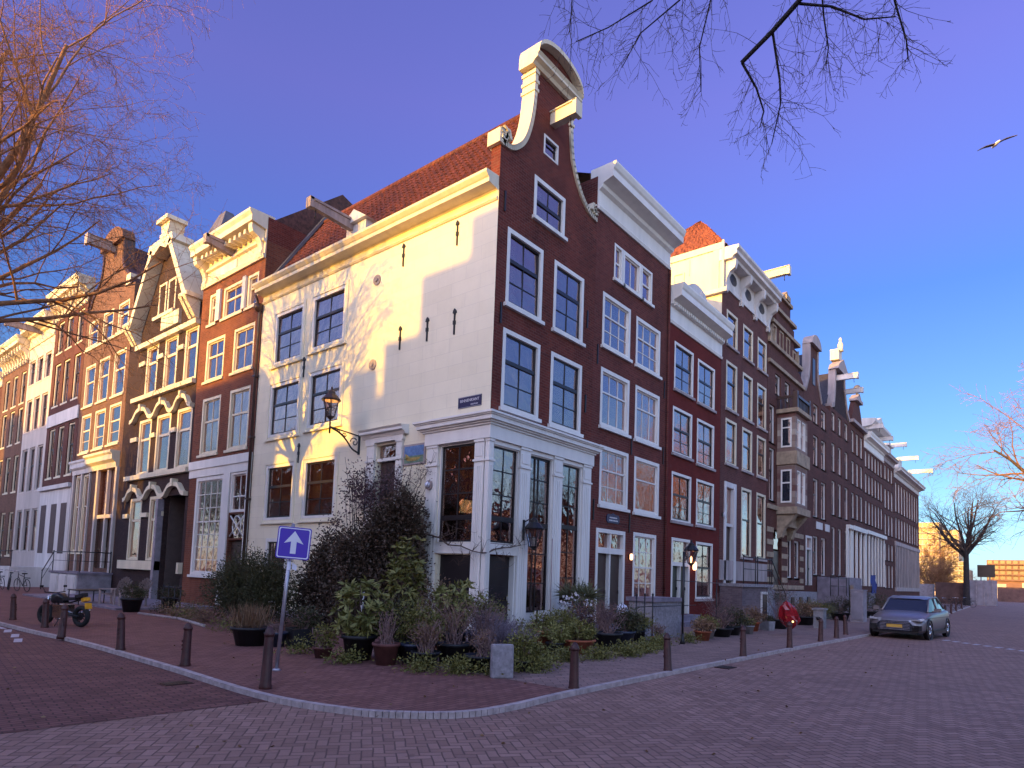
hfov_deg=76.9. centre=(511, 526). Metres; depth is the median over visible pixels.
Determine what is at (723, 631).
potted plant
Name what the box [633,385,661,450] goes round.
window
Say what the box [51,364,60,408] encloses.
window
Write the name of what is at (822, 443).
window
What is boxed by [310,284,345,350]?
window
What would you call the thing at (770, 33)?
bare tree
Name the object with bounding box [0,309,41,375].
bare tree
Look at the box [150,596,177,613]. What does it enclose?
ground plant
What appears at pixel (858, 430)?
building
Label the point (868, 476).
window
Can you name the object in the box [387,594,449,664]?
potted plant
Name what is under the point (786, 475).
window
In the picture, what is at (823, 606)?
potted plant
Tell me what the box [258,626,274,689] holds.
bollard
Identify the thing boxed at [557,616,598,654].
potted plant
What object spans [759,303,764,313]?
attic window
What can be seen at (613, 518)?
wall plaque
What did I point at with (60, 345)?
window
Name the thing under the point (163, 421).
window
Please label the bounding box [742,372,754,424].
window
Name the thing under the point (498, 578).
door
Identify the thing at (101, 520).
door
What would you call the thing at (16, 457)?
window
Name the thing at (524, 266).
window
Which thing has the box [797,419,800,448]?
window
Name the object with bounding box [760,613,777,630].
potted plant
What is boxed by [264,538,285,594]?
window
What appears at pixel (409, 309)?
corner house
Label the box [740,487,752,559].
window
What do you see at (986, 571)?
notice board
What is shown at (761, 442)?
window
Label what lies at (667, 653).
bollard
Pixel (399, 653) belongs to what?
potted plant
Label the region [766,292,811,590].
oriel house
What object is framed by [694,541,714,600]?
window
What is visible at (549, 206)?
window
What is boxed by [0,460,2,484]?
window
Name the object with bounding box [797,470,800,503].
window
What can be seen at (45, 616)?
bollard
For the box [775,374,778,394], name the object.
window
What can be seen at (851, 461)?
window
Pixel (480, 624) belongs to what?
potted plant
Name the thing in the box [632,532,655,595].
window
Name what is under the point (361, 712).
kerb
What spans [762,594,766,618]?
door
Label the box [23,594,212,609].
terrace
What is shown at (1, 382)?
brown house
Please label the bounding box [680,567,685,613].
door
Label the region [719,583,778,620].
stoop
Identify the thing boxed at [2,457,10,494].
window
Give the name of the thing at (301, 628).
potted plant
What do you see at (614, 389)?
window
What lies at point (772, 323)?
window
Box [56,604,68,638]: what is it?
bollard
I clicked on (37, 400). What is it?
window
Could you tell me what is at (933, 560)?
bare tree
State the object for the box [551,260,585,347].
window
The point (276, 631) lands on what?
potted plant
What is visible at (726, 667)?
manhole cover
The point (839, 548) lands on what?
window
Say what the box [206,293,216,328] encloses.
window
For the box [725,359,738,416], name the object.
window
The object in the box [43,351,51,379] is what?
window
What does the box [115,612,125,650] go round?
bollard
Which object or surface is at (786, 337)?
window
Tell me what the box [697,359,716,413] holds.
window
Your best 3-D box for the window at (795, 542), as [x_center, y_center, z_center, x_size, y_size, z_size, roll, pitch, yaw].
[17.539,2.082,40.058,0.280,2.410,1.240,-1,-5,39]
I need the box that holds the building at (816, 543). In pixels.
[798,335,829,591]
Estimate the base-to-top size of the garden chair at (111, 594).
1.120 m
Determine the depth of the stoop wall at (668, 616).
20.25 m
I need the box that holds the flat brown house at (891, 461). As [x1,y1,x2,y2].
[883,442,906,601]
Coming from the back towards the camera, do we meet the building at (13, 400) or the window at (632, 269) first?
the building at (13, 400)
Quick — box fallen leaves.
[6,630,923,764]
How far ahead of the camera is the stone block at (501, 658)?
11.39 m
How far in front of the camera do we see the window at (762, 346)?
35.85 m
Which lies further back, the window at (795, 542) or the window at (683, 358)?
the window at (795, 542)
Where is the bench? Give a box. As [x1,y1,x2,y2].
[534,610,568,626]
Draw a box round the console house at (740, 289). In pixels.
[670,221,790,609]
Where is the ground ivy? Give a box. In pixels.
[273,631,703,676]
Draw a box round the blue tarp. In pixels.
[870,575,876,593]
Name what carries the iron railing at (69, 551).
on the stoop at (59, 580)
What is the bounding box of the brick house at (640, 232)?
[577,160,685,629]
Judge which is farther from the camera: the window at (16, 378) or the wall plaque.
the window at (16, 378)
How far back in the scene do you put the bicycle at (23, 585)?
34.21 m
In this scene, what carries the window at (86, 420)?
in the neck gable house at (95, 466)
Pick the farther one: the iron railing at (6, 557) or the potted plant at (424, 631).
the iron railing at (6, 557)
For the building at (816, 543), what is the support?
on the pavement at (213, 655)
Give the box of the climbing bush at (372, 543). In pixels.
[276,449,435,634]
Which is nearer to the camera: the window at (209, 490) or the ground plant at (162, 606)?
the ground plant at (162, 606)
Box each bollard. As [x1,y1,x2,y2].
[9,593,16,619]
[40,598,49,627]
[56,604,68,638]
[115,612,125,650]
[179,622,192,665]
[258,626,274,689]
[568,642,579,688]
[663,633,672,670]
[739,626,746,655]
[786,622,792,647]
[817,618,823,641]
[833,616,838,637]
[843,615,848,634]
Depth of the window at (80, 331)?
41.35 m
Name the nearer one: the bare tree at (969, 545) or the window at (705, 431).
the window at (705, 431)
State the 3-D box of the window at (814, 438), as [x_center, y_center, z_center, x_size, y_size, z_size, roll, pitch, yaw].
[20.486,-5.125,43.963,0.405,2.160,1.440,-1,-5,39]
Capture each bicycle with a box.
[0,569,4,588]
[7,570,17,589]
[14,571,29,591]
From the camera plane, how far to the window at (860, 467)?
55.26 m
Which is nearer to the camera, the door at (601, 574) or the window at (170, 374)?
the door at (601, 574)
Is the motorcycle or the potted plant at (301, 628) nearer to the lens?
the potted plant at (301, 628)
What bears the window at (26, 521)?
in the stucco house at (32, 457)
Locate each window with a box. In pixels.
[0,415,6,449]
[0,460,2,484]
[0,513,4,555]
[2,381,9,412]
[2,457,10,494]
[4,512,12,556]
[7,411,14,446]
[10,376,17,408]
[10,455,18,493]
[12,510,21,552]
[15,407,22,444]
[18,372,25,405]
[18,449,27,494]
[20,509,29,552]
[23,400,31,434]
[25,447,34,493]
[27,508,37,552]
[28,361,35,387]
[31,396,39,431]
[33,445,42,491]
[35,356,43,383]
[39,392,47,428]
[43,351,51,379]
[44,429,54,480]
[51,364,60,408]
[53,426,63,478]
[56,321,64,355]
[60,359,69,404]
[63,422,74,476]
[65,316,73,350]
[68,476,80,553]
[70,353,80,400]
[75,308,84,344]
[76,474,88,553]
[77,413,91,455]
[81,363,95,409]
[86,319,98,348]
[90,408,105,451]
[94,356,109,404]
[100,308,113,343]
[104,401,121,446]
[109,347,126,398]
[115,299,129,333]
[126,499,141,559]
[136,419,151,474]
[144,344,158,393]
[145,496,162,560]
[153,413,171,471]
[158,281,167,314]
[162,334,178,387]
[167,277,177,309]
[174,407,192,467]
[183,324,199,379]
[187,474,223,578]
[196,394,220,457]
[201,334,224,384]
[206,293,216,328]
[219,280,242,321]
[223,385,250,452]
[229,321,254,375]
[229,471,246,512]
[243,271,258,310]
[263,462,293,519]
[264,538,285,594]
[268,377,299,437]
[273,303,303,365]
[301,455,336,518]
[306,364,341,428]
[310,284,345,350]
[437,441,474,542]
[490,444,518,544]
[498,327,541,422]
[503,226,544,325]
[526,454,551,613]
[532,174,567,241]
[544,133,558,164]
[547,351,583,437]
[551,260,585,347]
[559,463,580,603]
[597,444,629,512]
[598,366,631,438]
[601,291,632,363]
[613,243,625,286]
[623,250,643,300]
[632,456,660,518]
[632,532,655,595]
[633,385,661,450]
[634,316,661,380]
[641,265,654,308]
[670,471,692,526]
[671,406,693,461]
[673,341,695,400]
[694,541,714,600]
[695,479,715,529]
[696,418,715,471]
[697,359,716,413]
[724,418,738,469]
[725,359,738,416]
[726,309,739,353]
[730,274,736,286]
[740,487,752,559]
[741,427,753,475]
[742,323,754,365]
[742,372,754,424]
[745,289,750,300]
[756,435,767,480]
[756,492,766,561]
[757,337,768,376]
[757,382,767,432]
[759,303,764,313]
[769,405,773,444]
[769,448,774,502]
[772,323,776,342]
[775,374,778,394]
[779,330,783,349]
[781,417,791,447]
[781,469,791,502]
[785,383,788,403]
[786,337,789,354]
[787,541,792,579]
[794,541,798,579]
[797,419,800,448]
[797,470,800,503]
[802,422,804,451]
[802,473,804,505]
[813,404,818,426]
[813,435,818,468]
[813,478,817,518]
[813,536,818,576]
[821,411,824,429]
[821,441,824,470]
[821,482,825,521]
[821,538,825,576]
[831,413,835,432]
[831,444,833,470]
[832,481,835,516]
[832,527,835,576]
[838,418,841,437]
[838,448,841,476]
[838,484,839,516]
[838,529,841,576]
[845,424,847,441]
[845,453,847,480]
[845,488,848,520]
[845,531,845,576]
[851,431,852,451]
[851,461,854,485]
[852,493,854,519]
[856,435,858,457]
[856,464,857,487]
[856,495,858,521]
[860,438,862,459]
[860,467,862,490]
[860,497,862,522]
[868,476,869,494]
[898,485,899,514]
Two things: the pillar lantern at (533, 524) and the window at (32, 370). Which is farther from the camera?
the window at (32, 370)
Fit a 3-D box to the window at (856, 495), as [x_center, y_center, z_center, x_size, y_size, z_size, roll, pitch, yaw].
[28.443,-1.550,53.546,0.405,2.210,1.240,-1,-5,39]
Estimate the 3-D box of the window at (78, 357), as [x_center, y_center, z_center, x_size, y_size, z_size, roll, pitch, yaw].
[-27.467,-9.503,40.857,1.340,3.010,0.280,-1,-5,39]
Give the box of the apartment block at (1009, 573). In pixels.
[987,560,1023,587]
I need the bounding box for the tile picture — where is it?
[403,442,425,465]
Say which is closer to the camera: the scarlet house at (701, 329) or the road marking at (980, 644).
the road marking at (980, 644)
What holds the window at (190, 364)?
in the hooded gable house at (151, 518)
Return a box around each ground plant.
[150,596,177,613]
[157,599,198,615]
[168,600,213,618]
[179,597,230,623]
[203,613,268,632]
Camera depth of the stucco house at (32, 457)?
45.54 m
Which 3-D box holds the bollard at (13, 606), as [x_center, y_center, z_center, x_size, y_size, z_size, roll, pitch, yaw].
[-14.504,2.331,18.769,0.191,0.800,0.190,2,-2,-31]
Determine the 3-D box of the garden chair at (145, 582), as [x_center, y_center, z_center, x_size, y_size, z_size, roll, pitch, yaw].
[-14.705,2.538,25.217,0.965,1.120,0.718,1,-4,9]
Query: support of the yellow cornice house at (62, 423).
on the pavement at (213, 655)
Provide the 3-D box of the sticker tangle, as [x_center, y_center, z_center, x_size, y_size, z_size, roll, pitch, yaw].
[-3.943,0.700,11.543,0.173,0.161,0.074,2,-4,-3]
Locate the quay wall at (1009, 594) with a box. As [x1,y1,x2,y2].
[997,587,1023,602]
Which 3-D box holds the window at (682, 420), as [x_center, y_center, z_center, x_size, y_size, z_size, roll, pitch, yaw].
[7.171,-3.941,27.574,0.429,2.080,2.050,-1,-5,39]
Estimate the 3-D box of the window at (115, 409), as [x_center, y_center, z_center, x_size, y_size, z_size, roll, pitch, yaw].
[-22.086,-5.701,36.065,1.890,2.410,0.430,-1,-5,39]
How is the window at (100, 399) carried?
in the neck gable house at (95, 466)
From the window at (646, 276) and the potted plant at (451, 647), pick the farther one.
the window at (646, 276)
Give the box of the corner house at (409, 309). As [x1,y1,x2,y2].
[242,39,604,638]
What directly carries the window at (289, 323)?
in the corner house at (409, 309)
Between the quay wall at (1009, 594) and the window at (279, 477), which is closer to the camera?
the window at (279, 477)
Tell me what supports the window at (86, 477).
in the neck gable house at (95, 466)
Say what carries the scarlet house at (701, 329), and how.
on the pavement at (213, 655)
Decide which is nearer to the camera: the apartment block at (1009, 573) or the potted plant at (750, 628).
the potted plant at (750, 628)
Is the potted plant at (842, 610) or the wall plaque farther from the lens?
the potted plant at (842, 610)
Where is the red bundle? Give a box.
[778,600,800,628]
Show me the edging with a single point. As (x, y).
(177, 618)
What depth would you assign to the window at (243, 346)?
27.39 m
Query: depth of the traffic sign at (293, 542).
11.48 m
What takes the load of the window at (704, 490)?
in the scarlet house at (701, 329)
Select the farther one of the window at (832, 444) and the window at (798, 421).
the window at (832, 444)
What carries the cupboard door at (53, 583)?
in the stoop at (59, 580)
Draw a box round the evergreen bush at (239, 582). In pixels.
[197,535,303,622]
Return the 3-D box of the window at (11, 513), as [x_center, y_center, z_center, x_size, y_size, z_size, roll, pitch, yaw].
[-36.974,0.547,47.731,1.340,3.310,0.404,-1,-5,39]
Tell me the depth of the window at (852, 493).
52.62 m
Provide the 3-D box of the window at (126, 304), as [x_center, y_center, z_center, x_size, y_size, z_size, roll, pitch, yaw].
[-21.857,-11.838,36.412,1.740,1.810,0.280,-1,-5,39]
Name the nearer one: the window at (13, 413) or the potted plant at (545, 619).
the potted plant at (545, 619)
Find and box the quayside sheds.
[997,583,1023,597]
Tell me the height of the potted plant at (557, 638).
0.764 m
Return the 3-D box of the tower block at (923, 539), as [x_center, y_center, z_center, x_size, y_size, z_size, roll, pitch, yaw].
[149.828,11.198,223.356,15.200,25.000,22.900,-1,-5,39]
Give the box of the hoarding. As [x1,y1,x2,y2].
[920,579,997,605]
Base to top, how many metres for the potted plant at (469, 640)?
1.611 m
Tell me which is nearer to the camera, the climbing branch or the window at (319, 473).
the climbing branch
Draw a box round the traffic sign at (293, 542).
[272,523,311,670]
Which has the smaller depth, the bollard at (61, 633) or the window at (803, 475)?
the bollard at (61, 633)
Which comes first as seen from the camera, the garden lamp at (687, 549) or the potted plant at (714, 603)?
the garden lamp at (687, 549)
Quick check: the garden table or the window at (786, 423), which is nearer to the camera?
the garden table
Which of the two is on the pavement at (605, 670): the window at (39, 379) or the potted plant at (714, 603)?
the potted plant at (714, 603)
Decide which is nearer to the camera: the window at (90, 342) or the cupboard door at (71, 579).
the cupboard door at (71, 579)
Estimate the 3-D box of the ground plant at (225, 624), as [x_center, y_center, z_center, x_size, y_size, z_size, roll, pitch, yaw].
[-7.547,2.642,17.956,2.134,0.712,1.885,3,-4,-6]
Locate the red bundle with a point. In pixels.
(787, 612)
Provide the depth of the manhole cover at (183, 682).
10.10 m
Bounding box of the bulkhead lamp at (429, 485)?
[425,480,432,489]
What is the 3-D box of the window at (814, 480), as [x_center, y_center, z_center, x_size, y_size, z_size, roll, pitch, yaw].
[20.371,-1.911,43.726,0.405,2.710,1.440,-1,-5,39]
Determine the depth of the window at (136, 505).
33.20 m
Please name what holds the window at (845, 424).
in the statue gable house at (834, 391)
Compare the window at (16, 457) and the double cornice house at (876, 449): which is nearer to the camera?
the window at (16, 457)
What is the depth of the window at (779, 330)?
38.52 m
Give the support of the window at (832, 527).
in the statue gable house at (834, 391)
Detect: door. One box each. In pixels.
[49,573,58,591]
[57,574,66,592]
[66,574,76,593]
[96,519,108,567]
[105,518,110,567]
[228,541,241,594]
[379,461,394,530]
[487,556,508,622]
[596,553,605,622]
[609,554,618,613]
[672,566,676,596]
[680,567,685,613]
[726,527,729,582]
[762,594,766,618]
[773,551,778,590]
[807,550,808,584]
[849,585,853,614]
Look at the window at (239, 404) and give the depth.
27.19 m
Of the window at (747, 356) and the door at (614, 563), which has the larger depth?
the window at (747, 356)
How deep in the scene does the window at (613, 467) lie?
23.15 m
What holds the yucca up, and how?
on the pavement at (605, 670)
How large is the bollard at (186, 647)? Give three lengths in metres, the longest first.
0.800 x 0.190 x 0.190 m
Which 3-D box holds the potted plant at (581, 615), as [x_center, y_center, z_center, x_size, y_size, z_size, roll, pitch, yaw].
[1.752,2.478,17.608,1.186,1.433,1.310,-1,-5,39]
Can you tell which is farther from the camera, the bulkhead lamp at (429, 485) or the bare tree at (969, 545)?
the bare tree at (969, 545)
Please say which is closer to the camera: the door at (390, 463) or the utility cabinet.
the door at (390, 463)
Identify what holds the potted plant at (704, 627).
on the pavement at (605, 670)
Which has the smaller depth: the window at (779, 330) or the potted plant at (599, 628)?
the potted plant at (599, 628)
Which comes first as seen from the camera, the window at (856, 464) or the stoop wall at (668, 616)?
the stoop wall at (668, 616)
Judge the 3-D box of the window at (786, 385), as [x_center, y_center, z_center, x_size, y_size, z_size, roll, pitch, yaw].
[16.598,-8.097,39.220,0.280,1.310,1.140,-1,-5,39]
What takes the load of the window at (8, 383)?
in the building at (13, 400)
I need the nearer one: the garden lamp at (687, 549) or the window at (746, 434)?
the garden lamp at (687, 549)
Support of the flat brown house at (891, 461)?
on the pavement at (213, 655)
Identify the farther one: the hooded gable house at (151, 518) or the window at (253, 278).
the hooded gable house at (151, 518)
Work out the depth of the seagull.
32.53 m
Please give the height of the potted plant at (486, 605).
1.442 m
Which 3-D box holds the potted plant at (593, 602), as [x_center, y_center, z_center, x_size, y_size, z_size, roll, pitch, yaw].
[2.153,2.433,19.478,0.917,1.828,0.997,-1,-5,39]
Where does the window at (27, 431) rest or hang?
in the stucco house at (32, 457)
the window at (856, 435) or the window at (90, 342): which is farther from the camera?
the window at (856, 435)
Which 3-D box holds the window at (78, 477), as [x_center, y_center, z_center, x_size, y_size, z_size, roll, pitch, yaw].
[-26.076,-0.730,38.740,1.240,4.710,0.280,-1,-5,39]
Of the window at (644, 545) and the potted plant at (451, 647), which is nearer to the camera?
the potted plant at (451, 647)
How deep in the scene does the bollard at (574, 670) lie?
10.55 m
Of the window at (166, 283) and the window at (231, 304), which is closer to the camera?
the window at (231, 304)
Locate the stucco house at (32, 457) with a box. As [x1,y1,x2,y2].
[4,309,56,566]
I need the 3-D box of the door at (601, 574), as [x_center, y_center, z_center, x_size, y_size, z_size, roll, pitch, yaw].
[3.030,2.110,22.381,0.130,2.400,0.790,-1,-5,39]
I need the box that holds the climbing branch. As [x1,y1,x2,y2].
[395,448,530,568]
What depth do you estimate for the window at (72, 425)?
40.76 m
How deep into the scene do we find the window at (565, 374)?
20.87 m
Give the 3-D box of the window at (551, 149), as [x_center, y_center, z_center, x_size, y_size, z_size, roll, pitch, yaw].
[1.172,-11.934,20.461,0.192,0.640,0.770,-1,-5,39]
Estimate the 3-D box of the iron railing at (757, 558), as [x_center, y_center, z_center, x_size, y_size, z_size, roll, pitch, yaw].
[12.619,3.066,32.052,0.069,3.100,6.380,-1,-5,39]
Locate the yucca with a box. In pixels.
[553,578,606,628]
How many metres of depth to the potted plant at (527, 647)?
12.32 m
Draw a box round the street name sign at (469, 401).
[458,394,481,408]
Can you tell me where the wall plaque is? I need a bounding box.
[606,513,619,523]
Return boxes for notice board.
[977,565,994,580]
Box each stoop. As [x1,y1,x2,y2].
[0,566,50,586]
[48,570,112,593]
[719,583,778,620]
[775,591,816,608]
[817,577,874,614]
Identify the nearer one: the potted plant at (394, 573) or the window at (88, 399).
the potted plant at (394, 573)
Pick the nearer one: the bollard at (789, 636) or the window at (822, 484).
the bollard at (789, 636)
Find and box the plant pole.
[550,539,552,615]
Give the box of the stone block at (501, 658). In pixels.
[490,644,513,678]
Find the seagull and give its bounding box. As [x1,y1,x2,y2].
[978,135,1016,150]
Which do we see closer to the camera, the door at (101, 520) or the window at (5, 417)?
the door at (101, 520)
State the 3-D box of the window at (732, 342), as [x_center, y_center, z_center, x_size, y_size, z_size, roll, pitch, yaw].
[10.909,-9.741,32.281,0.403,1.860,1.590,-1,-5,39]
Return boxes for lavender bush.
[460,602,519,641]
[475,617,543,658]
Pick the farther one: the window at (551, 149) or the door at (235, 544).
the door at (235, 544)
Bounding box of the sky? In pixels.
[0,0,1023,579]
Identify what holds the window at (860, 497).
in the building at (858, 430)
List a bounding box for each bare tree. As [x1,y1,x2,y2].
[0,0,253,418]
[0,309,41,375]
[540,0,953,180]
[915,363,1023,547]
[919,475,1013,605]
[919,531,975,583]
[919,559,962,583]
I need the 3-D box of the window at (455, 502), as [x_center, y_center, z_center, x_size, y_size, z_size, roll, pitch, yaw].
[-1.547,-0.971,18.539,1.390,2.850,0.192,-1,-5,39]
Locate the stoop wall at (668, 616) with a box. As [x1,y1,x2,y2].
[623,596,681,639]
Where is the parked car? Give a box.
[868,595,949,639]
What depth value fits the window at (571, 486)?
20.96 m
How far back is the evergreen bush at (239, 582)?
19.55 m
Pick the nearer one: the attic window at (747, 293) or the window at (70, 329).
the attic window at (747, 293)
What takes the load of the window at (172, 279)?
in the hooded gable house at (151, 518)
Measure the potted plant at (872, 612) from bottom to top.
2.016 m
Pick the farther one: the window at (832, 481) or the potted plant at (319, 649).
the window at (832, 481)
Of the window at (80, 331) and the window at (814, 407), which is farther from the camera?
the window at (814, 407)
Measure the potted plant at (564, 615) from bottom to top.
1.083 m
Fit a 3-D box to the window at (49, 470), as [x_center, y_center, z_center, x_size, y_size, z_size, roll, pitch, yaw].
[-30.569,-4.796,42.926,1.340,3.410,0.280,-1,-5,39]
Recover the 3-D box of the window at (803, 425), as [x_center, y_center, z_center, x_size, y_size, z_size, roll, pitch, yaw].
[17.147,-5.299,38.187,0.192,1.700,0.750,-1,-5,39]
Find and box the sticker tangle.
[286,561,296,569]
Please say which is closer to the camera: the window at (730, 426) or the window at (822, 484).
the window at (730, 426)
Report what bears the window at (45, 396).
in the stucco house at (32, 457)
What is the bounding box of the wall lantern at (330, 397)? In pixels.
[321,387,360,454]
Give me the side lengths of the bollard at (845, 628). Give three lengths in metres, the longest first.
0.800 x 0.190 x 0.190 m
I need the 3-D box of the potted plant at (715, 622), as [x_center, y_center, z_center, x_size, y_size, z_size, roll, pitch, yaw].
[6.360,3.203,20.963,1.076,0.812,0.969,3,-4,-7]
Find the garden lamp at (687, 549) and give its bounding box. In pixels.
[679,539,698,643]
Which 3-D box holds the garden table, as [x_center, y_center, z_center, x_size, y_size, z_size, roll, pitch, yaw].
[-17.501,2.871,26.536,1.300,0.590,1.000,-1,-5,39]
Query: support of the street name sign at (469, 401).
attached to the corner house at (409, 309)
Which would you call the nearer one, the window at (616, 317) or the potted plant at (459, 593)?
the potted plant at (459, 593)
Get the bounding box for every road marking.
[0,627,22,641]
[943,640,1023,650]
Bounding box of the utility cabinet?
[850,589,867,621]
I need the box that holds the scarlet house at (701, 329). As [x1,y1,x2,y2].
[665,281,734,626]
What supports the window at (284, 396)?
in the corner house at (409, 309)
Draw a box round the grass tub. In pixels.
[219,599,278,646]
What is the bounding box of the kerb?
[0,606,969,718]
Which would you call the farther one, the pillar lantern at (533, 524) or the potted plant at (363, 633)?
the pillar lantern at (533, 524)
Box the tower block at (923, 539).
[919,522,972,583]
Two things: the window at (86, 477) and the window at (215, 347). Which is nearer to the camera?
the window at (215, 347)
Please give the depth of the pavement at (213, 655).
11.62 m
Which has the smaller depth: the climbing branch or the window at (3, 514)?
the climbing branch
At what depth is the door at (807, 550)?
42.28 m
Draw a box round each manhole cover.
[157,680,192,685]
[714,665,736,668]
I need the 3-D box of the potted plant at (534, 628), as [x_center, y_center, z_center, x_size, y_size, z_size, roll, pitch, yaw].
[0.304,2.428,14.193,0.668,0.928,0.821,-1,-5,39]
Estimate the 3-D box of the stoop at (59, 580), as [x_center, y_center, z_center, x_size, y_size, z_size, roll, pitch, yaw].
[-23.506,3.136,35.023,4.600,1.420,1.670,-1,-5,39]
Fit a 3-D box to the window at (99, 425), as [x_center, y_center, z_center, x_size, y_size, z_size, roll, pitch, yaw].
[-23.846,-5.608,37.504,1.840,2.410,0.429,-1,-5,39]
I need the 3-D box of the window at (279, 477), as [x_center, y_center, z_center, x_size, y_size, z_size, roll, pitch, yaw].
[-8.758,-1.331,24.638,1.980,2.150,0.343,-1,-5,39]
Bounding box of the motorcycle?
[37,585,91,626]
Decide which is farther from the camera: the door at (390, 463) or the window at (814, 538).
the window at (814, 538)
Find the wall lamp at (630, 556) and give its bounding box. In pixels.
[628,554,632,559]
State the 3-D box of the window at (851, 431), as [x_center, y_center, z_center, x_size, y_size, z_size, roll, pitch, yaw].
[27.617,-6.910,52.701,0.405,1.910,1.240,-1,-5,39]
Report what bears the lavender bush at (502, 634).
on the pavement at (605, 670)
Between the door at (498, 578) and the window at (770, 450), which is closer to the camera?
the door at (498, 578)
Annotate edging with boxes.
[137,612,205,626]
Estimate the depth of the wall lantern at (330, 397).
20.73 m
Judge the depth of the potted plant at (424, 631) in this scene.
12.37 m
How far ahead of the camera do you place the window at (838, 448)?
49.43 m
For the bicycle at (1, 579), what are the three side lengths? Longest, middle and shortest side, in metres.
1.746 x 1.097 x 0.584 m
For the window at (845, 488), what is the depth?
50.90 m
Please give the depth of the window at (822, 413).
46.04 m
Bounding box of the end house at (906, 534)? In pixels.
[894,456,932,595]
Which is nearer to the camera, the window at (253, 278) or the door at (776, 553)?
the window at (253, 278)
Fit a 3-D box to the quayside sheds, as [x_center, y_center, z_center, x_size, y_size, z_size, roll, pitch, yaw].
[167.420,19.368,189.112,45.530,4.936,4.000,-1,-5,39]
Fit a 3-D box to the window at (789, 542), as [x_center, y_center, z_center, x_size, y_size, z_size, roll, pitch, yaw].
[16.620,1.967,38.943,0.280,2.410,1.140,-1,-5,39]
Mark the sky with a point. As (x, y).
(907, 250)
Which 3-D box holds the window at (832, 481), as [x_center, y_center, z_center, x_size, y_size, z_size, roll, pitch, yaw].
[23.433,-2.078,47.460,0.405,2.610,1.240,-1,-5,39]
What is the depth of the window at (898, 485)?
69.62 m
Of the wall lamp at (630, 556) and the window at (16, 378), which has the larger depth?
the window at (16, 378)
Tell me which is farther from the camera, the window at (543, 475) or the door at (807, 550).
the door at (807, 550)
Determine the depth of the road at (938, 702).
8.18 m
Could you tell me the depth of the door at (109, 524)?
35.44 m
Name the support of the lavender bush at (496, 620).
on the pavement at (605, 670)
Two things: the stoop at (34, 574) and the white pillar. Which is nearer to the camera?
the white pillar
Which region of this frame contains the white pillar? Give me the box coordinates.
[812,608,827,628]
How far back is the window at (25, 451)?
46.93 m
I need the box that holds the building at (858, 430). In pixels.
[848,385,867,589]
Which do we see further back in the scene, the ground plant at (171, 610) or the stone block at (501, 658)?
the ground plant at (171, 610)
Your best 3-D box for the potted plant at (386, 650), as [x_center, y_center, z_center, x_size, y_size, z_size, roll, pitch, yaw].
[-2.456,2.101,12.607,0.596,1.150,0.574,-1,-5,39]
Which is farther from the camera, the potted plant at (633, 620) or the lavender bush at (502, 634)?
the potted plant at (633, 620)
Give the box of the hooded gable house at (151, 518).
[111,211,234,601]
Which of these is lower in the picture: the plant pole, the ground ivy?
the ground ivy
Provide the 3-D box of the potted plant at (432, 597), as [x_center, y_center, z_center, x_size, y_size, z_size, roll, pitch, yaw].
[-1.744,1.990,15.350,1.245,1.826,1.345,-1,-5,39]
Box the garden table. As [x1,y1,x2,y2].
[67,589,105,604]
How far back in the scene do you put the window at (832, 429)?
48.17 m
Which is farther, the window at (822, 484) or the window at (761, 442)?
the window at (822, 484)
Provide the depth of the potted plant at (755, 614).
24.66 m
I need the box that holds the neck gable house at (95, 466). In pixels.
[65,227,148,572]
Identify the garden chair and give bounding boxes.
[98,577,132,604]
[118,578,153,605]
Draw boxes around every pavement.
[0,586,568,713]
[371,605,968,689]
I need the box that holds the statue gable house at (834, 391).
[819,338,863,577]
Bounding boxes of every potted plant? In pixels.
[116,581,151,611]
[154,583,185,609]
[263,622,288,646]
[285,601,322,647]
[300,621,340,658]
[328,575,395,660]
[371,594,421,659]
[372,606,400,665]
[377,534,427,639]
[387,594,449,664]
[404,614,449,667]
[417,573,465,649]
[425,595,481,664]
[432,577,484,640]
[456,598,507,652]
[458,584,502,641]
[463,628,501,672]
[470,591,509,641]
[503,627,543,671]
[515,618,542,658]
[527,607,555,650]
[539,621,571,653]
[543,605,583,635]
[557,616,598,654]
[559,592,599,636]
[567,577,596,621]
[582,601,622,646]
[585,598,630,650]
[602,600,645,646]
[617,610,658,641]
[648,623,668,637]
[690,617,717,640]
[692,614,725,638]
[694,591,739,621]
[705,605,739,636]
[715,604,750,634]
[738,605,766,631]
[742,617,756,633]
[760,580,802,628]
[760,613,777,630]
[781,599,826,624]
[794,598,835,617]
[823,594,850,619]
[848,589,890,617]
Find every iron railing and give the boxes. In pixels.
[0,550,12,566]
[40,550,111,588]
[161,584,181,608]
[635,579,721,640]
[743,555,785,599]
[830,576,849,595]
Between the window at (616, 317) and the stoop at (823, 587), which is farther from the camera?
the stoop at (823, 587)
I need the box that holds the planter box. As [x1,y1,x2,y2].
[797,602,838,618]
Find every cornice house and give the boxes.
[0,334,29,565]
[34,272,95,570]
[181,195,352,608]
[862,418,892,604]
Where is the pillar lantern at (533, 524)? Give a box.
[522,514,543,549]
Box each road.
[0,598,1023,767]
[0,626,265,733]
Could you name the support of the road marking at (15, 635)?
on the side road at (53, 684)
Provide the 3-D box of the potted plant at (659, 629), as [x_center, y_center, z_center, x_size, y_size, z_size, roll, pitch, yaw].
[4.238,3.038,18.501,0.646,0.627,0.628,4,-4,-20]

